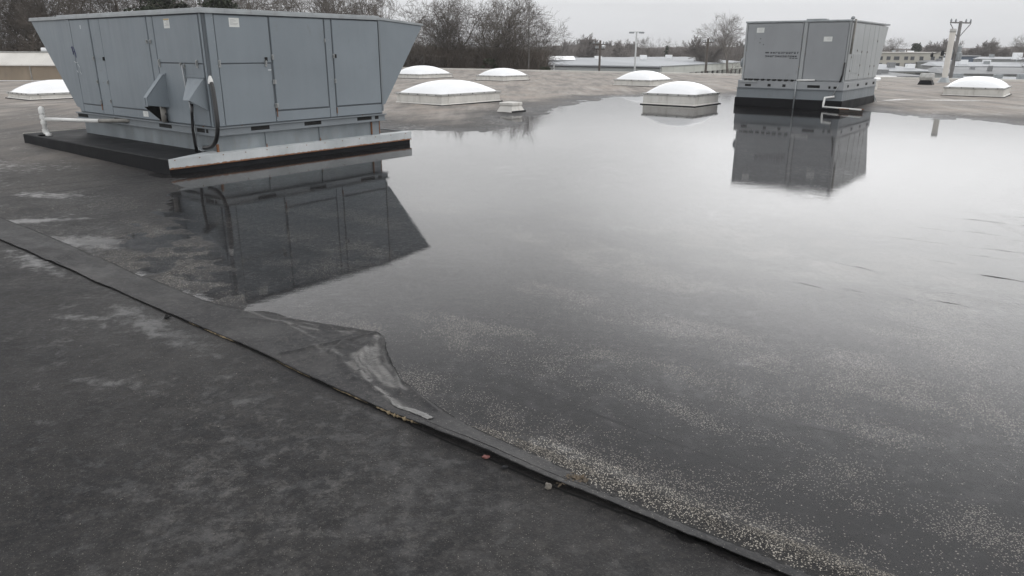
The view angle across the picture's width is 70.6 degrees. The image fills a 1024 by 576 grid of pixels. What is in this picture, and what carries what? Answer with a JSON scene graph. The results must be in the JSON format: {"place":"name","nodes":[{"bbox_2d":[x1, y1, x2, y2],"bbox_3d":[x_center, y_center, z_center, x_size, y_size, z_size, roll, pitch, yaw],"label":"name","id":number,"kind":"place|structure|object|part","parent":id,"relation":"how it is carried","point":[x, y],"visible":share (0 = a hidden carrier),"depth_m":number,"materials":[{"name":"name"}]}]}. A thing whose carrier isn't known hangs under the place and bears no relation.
{"place":"outdoors","nodes":[
{"label":"outdoors","id":0,"kind":"place"},
{"bbox_2d":[0,69,1023,575],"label":"roof deck","id":1,"kind":"structure","parent":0,"point":[206,467],"depth_m":4.43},
{"bbox_2d":[0,51,62,80],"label":"parapet wall","id":2,"kind":"structure","parent":1,"relation":"on","point":[25,66],"depth_m":38.41,"materials":[{"name":"beige paint"}]},
{"bbox_2d":[5,79,72,100],"bbox_3d":[-16.076,-7.038,25.558,2.048,0.633,2.648,14,23,36],"label":"skylight","id":3,"kind":"object","parent":1,"relation":"on","point":[56,89],"visible":0.64,"depth_m":24.71,"materials":[{"name":"plastic"}]},
{"bbox_2d":[23,128,410,175],"bbox_3d":[-5.580,-2.826,13.873,5.402,0.352,4.866,14,23,36],"label":"equipment pad","id":4,"kind":"object","parent":1,"relation":"on","point":[164,159],"visible":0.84,"depth_m":11.92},
{"bbox_2d":[28,7,422,151],"bbox_3d":[-5.702,-4.073,13.933,6.424,2.162,5.343,14,23,36],"label":"rooftop unit","id":5,"kind":"object","parent":4,"relation":"on","point":[203,79],"visible":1,"depth_m":11.99,"materials":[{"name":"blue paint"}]},
{"bbox_3d":[-7.701,-4.071,13.070,0.740,1.455,0.022,14,23,36],"label":"access door","id":6,"kind":"part","parent":5,"relation":"part of","materials":[{"name":"grey metal"}]},
{"bbox_3d":[-6.442,-3.758,12.138,1.615,1.455,0.022,14,23,36],"label":"access door","id":7,"kind":"part","parent":5,"relation":"part of","materials":[{"name":"grey metal"}]},
{"bbox_3d":[-3.500,-3.701,11.948,0.022,1.425,1.040,14,23,36],"label":"access door","id":8,"kind":"part","parent":5,"relation":"part of","materials":[{"name":"grey metal"}]},
{"bbox_3d":[-2.752,-3.999,12.859,0.022,1.425,1.030,14,23,36],"label":"access door","id":9,"kind":"part","parent":5,"relation":"part of","materials":[{"name":"grey metal"}]},
{"bbox_2d":[0,217,814,575],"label":"seam cover strip","id":10,"kind":"object","parent":1,"relation":"on","point":[356,363],"visible":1,"depth_m":4.36,"materials":[{"name":"plastic"}]},
{"bbox_2d":[556,471,588,486],"bbox_3d":[0.262,0.815,3.073,0.135,0.034,0.117,5,19,14],"label":"debris clump","id":11,"kind":"object","parent":10,"relation":"on","point":[576,477],"visible":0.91,"depth_m":3.07,"materials":[{"name":"brown gravel"}]},
{"bbox_2d":[398,65,452,78],"bbox_3d":[-5.539,-13.373,44.707,2.448,0.738,3.048,14,23,36],"label":"skylight","id":12,"kind":"object","parent":1,"relation":"on","point":[420,72],"visible":0.92,"depth_m":43.83,"materials":[{"name":"plastic"}]},
{"bbox_2d":[395,80,502,105],"bbox_3d":[-2.138,-6.696,24.606,2.198,0.752,3.098,14,23,36],"label":"skylight","id":13,"kind":"object","parent":1,"relation":"on","point":[446,92],"visible":1,"depth_m":23.77,"materials":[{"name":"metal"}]},
{"bbox_2d":[476,68,528,80],"bbox_3d":[-0.537,-12.245,41.423,2.098,0.688,2.518,14,23,36],"label":"skylight","id":14,"kind":"object","parent":1,"relation":"on","point":[502,74],"visible":0.99,"depth_m":40.73,"materials":[{"name":"plastic"}]},
{"bbox_2d":[0,75,1022,544],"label":"roof seams","id":15,"kind":"object","parent":1,"relation":"on","point":[618,337],"visible":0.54,"depth_m":4.91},
{"bbox_2d":[497,101,525,112],"bbox_3d":[-0.024,-5.351,21.375,0.605,0.280,0.655,14,23,36],"label":"roof curb box","id":16,"kind":"object","parent":1,"relation":"on","point":[511,107],"visible":0.97,"depth_m":21.20,"materials":[{"name":"white metal"}]},
{"bbox_2d":[545,482,551,489],"bbox_3d":[0.152,0.834,3.040,0.028,0.036,0.023,-9,20,-25],"label":"grey stone","id":17,"kind":"object","parent":1,"relation":"on","point":[548,486],"visible":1,"depth_m":3.03,"materials":[{"name":"grey stone"}]},
{"bbox_2d":[613,71,672,86],"bbox_3d":[6.643,-10.594,36.499,2.148,0.729,2.568,14,23,36],"label":"skylight","id":18,"kind":"object","parent":1,"relation":"on","point":[645,78],"visible":0.97,"depth_m":35.73,"materials":[{"name":"plastic"}]},
{"bbox_2d":[402,67,1023,81],"bbox_3d":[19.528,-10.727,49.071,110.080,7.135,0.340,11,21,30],"label":"roof edge coping","id":19,"kind":"object","parent":1,"relation":"attached to","point":[1011,80],"visible":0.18,"depth_m":52.43,"materials":[{"name":"beige paint"}]},
{"bbox_2d":[734,16,890,110],"bbox_3d":[10.367,-7.542,24.343,4.362,2.829,5.973,14,23,36],"label":"rooftop unit","id":20,"kind":"object","parent":1,"relation":"on","point":[826,64],"visible":0.99,"depth_m":22.99,"materials":[{"name":"grey paint"}]},
{"bbox_2d":[874,77,880,89],"bbox_3d":[16.239,-9.227,32.714,0.610,0.560,0.760,14,23,36],"label":"roof vent box","id":21,"kind":"object","parent":1,"relation":"on","point":[878,79],"visible":0.27,"depth_m":32.62,"materials":[{"name":"white plastic"}]},
{"bbox_2d":[763,209,1023,449],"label":"water ripples","id":22,"kind":"object","parent":1,"relation":"on","point":[987,276],"visible":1,"depth_m":5.65},
{"bbox_2d":[917,73,934,84],"bbox_3d":[21.693,-10.912,37.827,0.720,0.610,0.720,14,23,36],"label":"exhaust vent","id":23,"kind":"object","parent":1,"relation":"on","point":[926,78],"visible":0.94,"depth_m":37.59,"materials":[{"name":"metal"}]},
{"bbox_2d":[938,29,956,82],"bbox_3d":[24.245,-12.874,40.162,0.760,2.890,0.760,0,18,0],"label":"flue pipe","id":24,"kind":"object","parent":1,"relation":"on","point":[944,78],"visible":0.94,"depth_m":40.09,"materials":[{"name":"metal"}]},
{"bbox_2d":[942,76,1011,97],"bbox_3d":[18.692,-8.095,28.977,2.148,0.740,2.788,14,23,36],"label":"skylight","id":25,"kind":"object","parent":1,"relation":"on","point":[978,86],"visible":0.99,"depth_m":28.12,"materials":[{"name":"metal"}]},
{"bbox_2d":[0,0,1023,48],"label":"sky","id":26,"kind":"structure","parent":0,"point":[915,21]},
{"bbox_2d":[663,45,668,55],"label":"evergreen tree","id":27,"kind":"object","parent":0,"point":[666,49],"visible":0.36,"depth_m":194.57,"materials":[{"name":"green plant"}]},
{"bbox_2d":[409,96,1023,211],"bbox_3d":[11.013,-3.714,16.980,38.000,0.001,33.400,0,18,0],"label":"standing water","id":28,"kind":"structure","parent":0,"point":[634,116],"depth_m":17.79,"materials":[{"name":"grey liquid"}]},
{"bbox_2d":[640,81,720,106],"bbox_3d":[5.787,-6.656,24.681,1.998,0.764,2.108,14,23,36],"label":"skylight","id":29,"kind":"object","parent":28,"relation":"in","point":[685,94],"visible":1,"depth_m":24.05,"materials":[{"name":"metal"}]},
{"bbox_2d":[838,108,863,112],"bbox_3d":[10.163,-5.306,21.683,0.680,0.130,0.200,3,19,9],"label":"timber block","id":30,"kind":"object","parent":28,"relation":"in","point":[848,110],"depth_m":21.60,"materials":[{"name":"wood"}]},
{"bbox_2d":[465,45,1022,54],"bbox_3d":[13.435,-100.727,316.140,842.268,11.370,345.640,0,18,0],"label":"wooded hills","id":31,"kind":"structure","parent":0,"point":[887,51],"depth_m":292.28,"materials":[{"name":"plant"}]},
{"bbox_2d":[876,69,919,76],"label":"shed","id":32,"kind":"structure","parent":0,"point":[883,72],"depth_m":102.70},
{"bbox_2d":[878,62,928,74],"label":"building","id":33,"kind":"structure","parent":0,"point":[906,69],"depth_m":121.33,"materials":[{"name":"metal"}]},
{"bbox_2d":[879,50,945,67],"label":"building","id":34,"kind":"structure","parent":0,"point":[902,58],"depth_m":171.64,"materials":[{"name":"beige concrete"}]},
{"bbox_2d":[916,58,958,68],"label":"shed","id":35,"kind":"structure","parent":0,"point":[919,65],"depth_m":169.52,"materials":[{"name":"grey metal"}]},
{"bbox_2d":[943,55,980,61],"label":"building","id":36,"kind":"structure","parent":0,"point":[969,58],"depth_m":191.08,"materials":[{"name":"metal"}]},
{"bbox_2d":[948,73,1023,78],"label":"shed","id":37,"kind":"structure","parent":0,"point":[997,76],"depth_m":92.99,"materials":[{"name":"metal"}]},
{"bbox_2d":[973,54,1023,61],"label":"building","id":38,"kind":"structure","parent":0,"point":[991,57],"depth_m":162.67,"materials":[{"name":"metal"}]},
{"label":"ground","id":39,"kind":"structure","parent":0,"visible":0},
{"bbox_2d":[0,20,11,48],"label":"bare tree","id":40,"kind":"object","parent":39,"relation":"on","point":[3,35],"visible":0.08,"depth_m":54.56,"materials":[{"name":"brown plant"}]},
{"bbox_2d":[0,5,43,51],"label":"bare tree","id":41,"kind":"object","parent":39,"relation":"on","point":[32,42],"visible":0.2,"depth_m":52.34,"materials":[{"name":"brown plant"}]},
{"bbox_2d":[0,2,58,49],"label":"bare tree","id":42,"kind":"object","parent":39,"relation":"on","point":[16,32],"visible":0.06,"depth_m":57.95,"materials":[{"name":"brown plant"}]},
{"bbox_2d":[0,0,72,51],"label":"bare tree","id":43,"kind":"object","parent":39,"relation":"on","point":[25,14],"visible":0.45,"depth_m":52.76,"materials":[{"name":"brown plant"}]},
{"bbox_2d":[0,0,86,50],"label":"bare tree","id":44,"kind":"object","parent":39,"relation":"on","point":[36,17],"visible":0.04,"depth_m":56.02,"materials":[{"name":"brown plant"}]},
{"bbox_2d":[0,0,103,48],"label":"bare tree","id":45,"kind":"object","parent":39,"relation":"on","point":[64,9],"visible":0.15,"depth_m":54.84,"materials":[{"name":"brown plant"}]},
{"bbox_2d":[0,0,138,51],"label":"bare tree","id":46,"kind":"object","parent":39,"relation":"on","point":[38,40],"visible":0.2,"depth_m":53.42,"materials":[{"name":"brown plant"}]},
{"bbox_2d":[78,0,138,13],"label":"bare tree","id":47,"kind":"object","parent":39,"relation":"on","point":[96,5],"visible":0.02,"depth_m":62.69,"materials":[{"name":"brown plant"}]},
{"bbox_2d":[52,0,201,16],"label":"bare tree","id":48,"kind":"object","parent":39,"relation":"on","point":[116,8],"visible":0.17,"depth_m":61.28,"materials":[{"name":"brown plant"}]},
{"bbox_2d":[104,0,199,11],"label":"bare tree","id":49,"kind":"object","parent":39,"relation":"on","point":[178,0],"depth_m":65.49,"materials":[{"name":"brown plant"}]},
{"bbox_2d":[124,0,190,11],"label":"evergreen tree","id":50,"kind":"object","parent":39,"relation":"on","point":[165,4],"visible":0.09,"depth_m":55.35,"materials":[{"name":"green plant"}]},
{"bbox_2d":[197,0,238,8],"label":"evergreen tree","id":51,"kind":"object","parent":39,"relation":"on","point":[219,4],"visible":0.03,"depth_m":54.93,"materials":[{"name":"green plant"}]},
{"bbox_2d":[180,0,274,9],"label":"bare tree","id":52,"kind":"object","parent":39,"relation":"on","point":[248,6],"visible":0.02,"depth_m":66.30,"materials":[{"name":"brown plant"}]},
{"bbox_2d":[186,0,309,11],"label":"bare tree","id":53,"kind":"object","parent":39,"relation":"on","point":[247,3],"visible":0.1,"depth_m":73.00,"materials":[{"name":"brown plant"}]},
{"bbox_2d":[2,39,561,69],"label":"undergrowth","id":54,"kind":"object","parent":39,"relation":"on","point":[462,63],"visible":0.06,"depth_m":70.80,"materials":[{"name":"brown plant"}]},
{"bbox_2d":[268,0,328,12],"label":"bare tree","id":55,"kind":"object","parent":39,"relation":"on","point":[290,7],"visible":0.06,"depth_m":73.32,"materials":[{"name":"brown plant"}]},
{"bbox_2d":[260,0,380,15],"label":"bare tree","id":56,"kind":"object","parent":39,"relation":"on","point":[322,8],"visible":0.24,"depth_m":69.61,"materials":[{"name":"brown plant"}]},
{"bbox_2d":[296,0,360,13],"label":"bare tree","id":57,"kind":"object","parent":39,"relation":"on","point":[330,7],"visible":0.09,"depth_m":74.66,"materials":[{"name":"brown plant"}]},
{"bbox_2d":[351,0,413,58],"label":"bare tree","id":58,"kind":"object","parent":39,"relation":"on","point":[378,7],"visible":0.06,"depth_m":73.15,"materials":[{"name":"brown plant"}]},
{"bbox_2d":[352,0,428,62],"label":"bare tree","id":59,"kind":"object","parent":39,"relation":"on","point":[381,11],"visible":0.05,"depth_m":70.79,"materials":[{"name":"brown plant"}]},
{"bbox_2d":[325,0,476,66],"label":"bare tree","id":60,"kind":"object","parent":39,"relation":"on","point":[421,42],"visible":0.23,"depth_m":68.67,"materials":[{"name":"brown plant"}]},
{"bbox_2d":[419,0,476,68],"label":"bare tree","id":61,"kind":"object","parent":39,"relation":"on","point":[459,44],"visible":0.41,"depth_m":70.37,"materials":[{"name":"brown plant"}]},
{"bbox_2d":[394,0,509,68],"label":"bare tree","id":62,"kind":"object","parent":39,"relation":"on","point":[442,31],"visible":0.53,"depth_m":70.63,"materials":[{"name":"brown plant"}]},
{"bbox_2d":[419,0,491,67],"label":"bare tree","id":63,"kind":"object","parent":39,"relation":"on","point":[455,9],"visible":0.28,"depth_m":71.28,"materials":[{"name":"brown plant"}]},
{"bbox_2d":[477,58,497,68],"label":"ivy bush","id":64,"kind":"object","parent":39,"relation":"on","point":[490,61],"visible":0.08,"depth_m":69.57,"materials":[{"name":"green plant"}]},
{"bbox_2d":[465,0,534,52],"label":"bare tree","id":65,"kind":"object","parent":39,"relation":"on","point":[503,22],"visible":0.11,"depth_m":74.13,"materials":[{"name":"brown plant"}]},
{"bbox_2d":[450,0,560,69],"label":"bare tree","id":66,"kind":"object","parent":39,"relation":"on","point":[520,28],"visible":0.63,"depth_m":69.58,"materials":[{"name":"brown plant"}]},
{"bbox_2d":[466,0,558,69],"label":"bare tree","id":67,"kind":"object","parent":39,"relation":"on","point":[500,34],"visible":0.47,"depth_m":70.44,"materials":[{"name":"brown plant"}]},
{"bbox_2d":[528,2,529,69],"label":"slender pole","id":68,"kind":"object","parent":39,"relation":"on","point":[528,31],"visible":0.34,"depth_m":69.61,"materials":[{"name":"grey metal"}]},
{"bbox_2d":[500,17,574,65],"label":"bare tree","id":69,"kind":"object","parent":39,"relation":"on","point":[551,38],"visible":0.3,"depth_m":76.24,"materials":[{"name":"brown plant"}]},
{"bbox_2d":[544,40,572,55],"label":"bare tree","id":70,"kind":"object","parent":39,"relation":"on","point":[564,46],"visible":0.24,"depth_m":181.37,"materials":[{"name":"plant"}]},
{"bbox_2d":[547,56,575,61],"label":"shed","id":71,"kind":"structure","parent":39,"relation":"on","point":[569,58],"depth_m":144.04,"materials":[{"name":"metal"}]},
{"bbox_2d":[571,34,602,57],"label":"bare tree","id":72,"kind":"object","parent":39,"relation":"on","point":[581,52],"visible":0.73,"depth_m":167.36,"materials":[{"name":"plant"}]},
{"bbox_2d":[576,34,601,54],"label":"bare tree","id":73,"kind":"object","parent":39,"relation":"on","point":[582,39],"visible":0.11,"depth_m":218.00,"materials":[{"name":"plant"}]},
{"bbox_2d":[593,40,606,70],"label":"utility pole","id":74,"kind":"object","parent":39,"relation":"on","point":[599,49],"visible":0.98,"depth_m":94.86,"materials":[{"name":"wood"}]},
{"bbox_2d":[605,40,623,50],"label":"bare tree","id":75,"kind":"object","parent":39,"relation":"on","point":[616,44],"visible":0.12,"depth_m":213.68,"materials":[{"name":"plant"}]},
{"bbox_2d":[604,42,631,56],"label":"bare tree","id":76,"kind":"object","parent":39,"relation":"on","point":[616,50],"visible":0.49,"depth_m":180.71,"materials":[{"name":"plant"}]},
{"bbox_2d":[622,39,640,51],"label":"bare tree","id":77,"kind":"object","parent":39,"relation":"on","point":[627,45],"visible":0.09,"depth_m":224.75,"materials":[{"name":"plant"}]},
{"bbox_2d":[627,45,639,56],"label":"bare tree","id":78,"kind":"object","parent":39,"relation":"on","point":[633,47],"visible":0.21,"depth_m":211.73,"materials":[{"name":"plant"}]},
{"bbox_2d":[629,32,643,70],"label":"parking lamp","id":79,"kind":"object","parent":39,"relation":"on","point":[635,50],"visible":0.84,"depth_m":104.34,"materials":[{"name":"metal"}]},
{"bbox_2d":[548,55,741,73],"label":"warehouse","id":80,"kind":"structure","parent":39,"relation":"on","point":[668,63],"depth_m":138.65,"materials":[{"name":"metal"}]},
{"bbox_2d":[636,37,667,56],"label":"bare tree","id":81,"kind":"object","parent":39,"relation":"on","point":[645,48],"visible":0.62,"depth_m":187.37,"materials":[{"name":"brown plant"}]},
{"bbox_2d":[663,36,682,56],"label":"bare tree","id":82,"kind":"object","parent":39,"relation":"on","point":[670,51],"visible":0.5,"depth_m":195.57,"materials":[{"name":"brown plant"}]},
{"bbox_2d":[681,35,722,72],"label":"bare tree","id":83,"kind":"object","parent":39,"relation":"on","point":[697,47],"visible":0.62,"depth_m":158.10,"materials":[{"name":"plant"}]},
{"bbox_2d":[702,38,713,72],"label":"utility pole","id":84,"kind":"object","parent":39,"relation":"on","point":[706,58],"visible":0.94,"depth_m":104.45,"materials":[{"name":"wood"}]},
{"bbox_2d":[409,44,1023,73],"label":"distant woods","id":85,"kind":"object","parent":39,"relation":"on","point":[660,53],"visible":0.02,"depth_m":207.87,"materials":[{"name":"plant"}]},
{"bbox_2d":[692,11,744,73],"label":"bare tree","id":86,"kind":"object","parent":39,"relation":"on","point":[728,24],"visible":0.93,"depth_m":154.56,"materials":[{"name":"brown plant"}]},
{"bbox_2d":[692,27,745,60],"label":"bare tree","id":87,"kind":"object","parent":39,"relation":"on","point":[704,36],"visible":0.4,"depth_m":176.87,"materials":[{"name":"brown plant"}]},
{"bbox_2d":[735,39,744,52],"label":"bare tree","id":88,"kind":"object","parent":39,"relation":"on","point":[742,45],"visible":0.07,"depth_m":216.46,"materials":[{"name":"plant"}]},
{"bbox_2d":[884,37,910,51],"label":"bare tree","id":89,"kind":"object","parent":39,"relation":"on","point":[888,47],"visible":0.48,"depth_m":195.78,"materials":[{"name":"brown plant"}]},
{"bbox_2d":[909,42,921,51],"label":"evergreen tree","id":90,"kind":"object","parent":39,"relation":"on","point":[916,47],"visible":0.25,"depth_m":193.87,"materials":[{"name":"green plant"}]},
{"bbox_2d":[922,41,936,51],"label":"bare tree","id":91,"kind":"object","parent":39,"relation":"on","point":[927,48],"visible":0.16,"depth_m":228.26,"materials":[{"name":"plant"}]},
{"bbox_2d":[928,39,963,54],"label":"bare tree","id":92,"kind":"object","parent":39,"relation":"on","point":[939,48],"visible":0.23,"depth_m":218.02,"materials":[{"name":"plant"}]},
{"bbox_2d":[930,19,971,77],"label":"utility pole","id":93,"kind":"object","parent":39,"relation":"on","point":[957,53],"visible":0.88,"depth_m":70.98,"materials":[{"name":"wood"}]},
{"bbox_2d":[963,43,980,54],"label":"bare tree","id":94,"kind":"object","parent":39,"relation":"on","point":[972,49],"visible":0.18,"depth_m":224.52,"materials":[{"name":"plant"}]},
{"bbox_2d":[921,60,1023,69],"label":"building","id":95,"kind":"structure","parent":39,"relation":"on","point":[963,63],"depth_m":138.35,"materials":[{"name":"metal"}]},
{"bbox_2d":[926,64,1023,77],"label":"building","id":96,"kind":"structure","parent":39,"relation":"on","point":[990,71],"depth_m":110.62,"materials":[{"name":"grey metal"}]},
{"bbox_2d":[974,38,999,56],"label":"bare tree","id":97,"kind":"object","parent":39,"relation":"on","point":[983,52],"visible":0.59,"depth_m":218.55,"materials":[{"name":"plant"}]},
{"bbox_2d":[984,38,1001,56],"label":"bare tree","id":98,"kind":"object","parent":39,"relation":"on","point":[996,53],"visible":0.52,"depth_m":211.34,"materials":[{"name":"brown plant"}]},
{"bbox_2d":[985,47,1009,56],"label":"bare tree","id":99,"kind":"object","parent":39,"relation":"on","point":[1005,51],"visible":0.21,"depth_m":217.82,"materials":[{"name":"plant"}]},
{"bbox_2d":[1006,33,1023,56],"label":"bare tree","id":100,"kind":"object","parent":39,"relation":"on","point":[1020,48],"visible":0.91,"depth_m":212.29,"materials":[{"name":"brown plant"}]},
{"bbox_2d":[1012,53,1022,61],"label":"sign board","id":101,"kind":"object","parent":39,"relation":"on","point":[1015,55],"visible":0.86,"depth_m":142.57,"materials":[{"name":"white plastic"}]}
]}

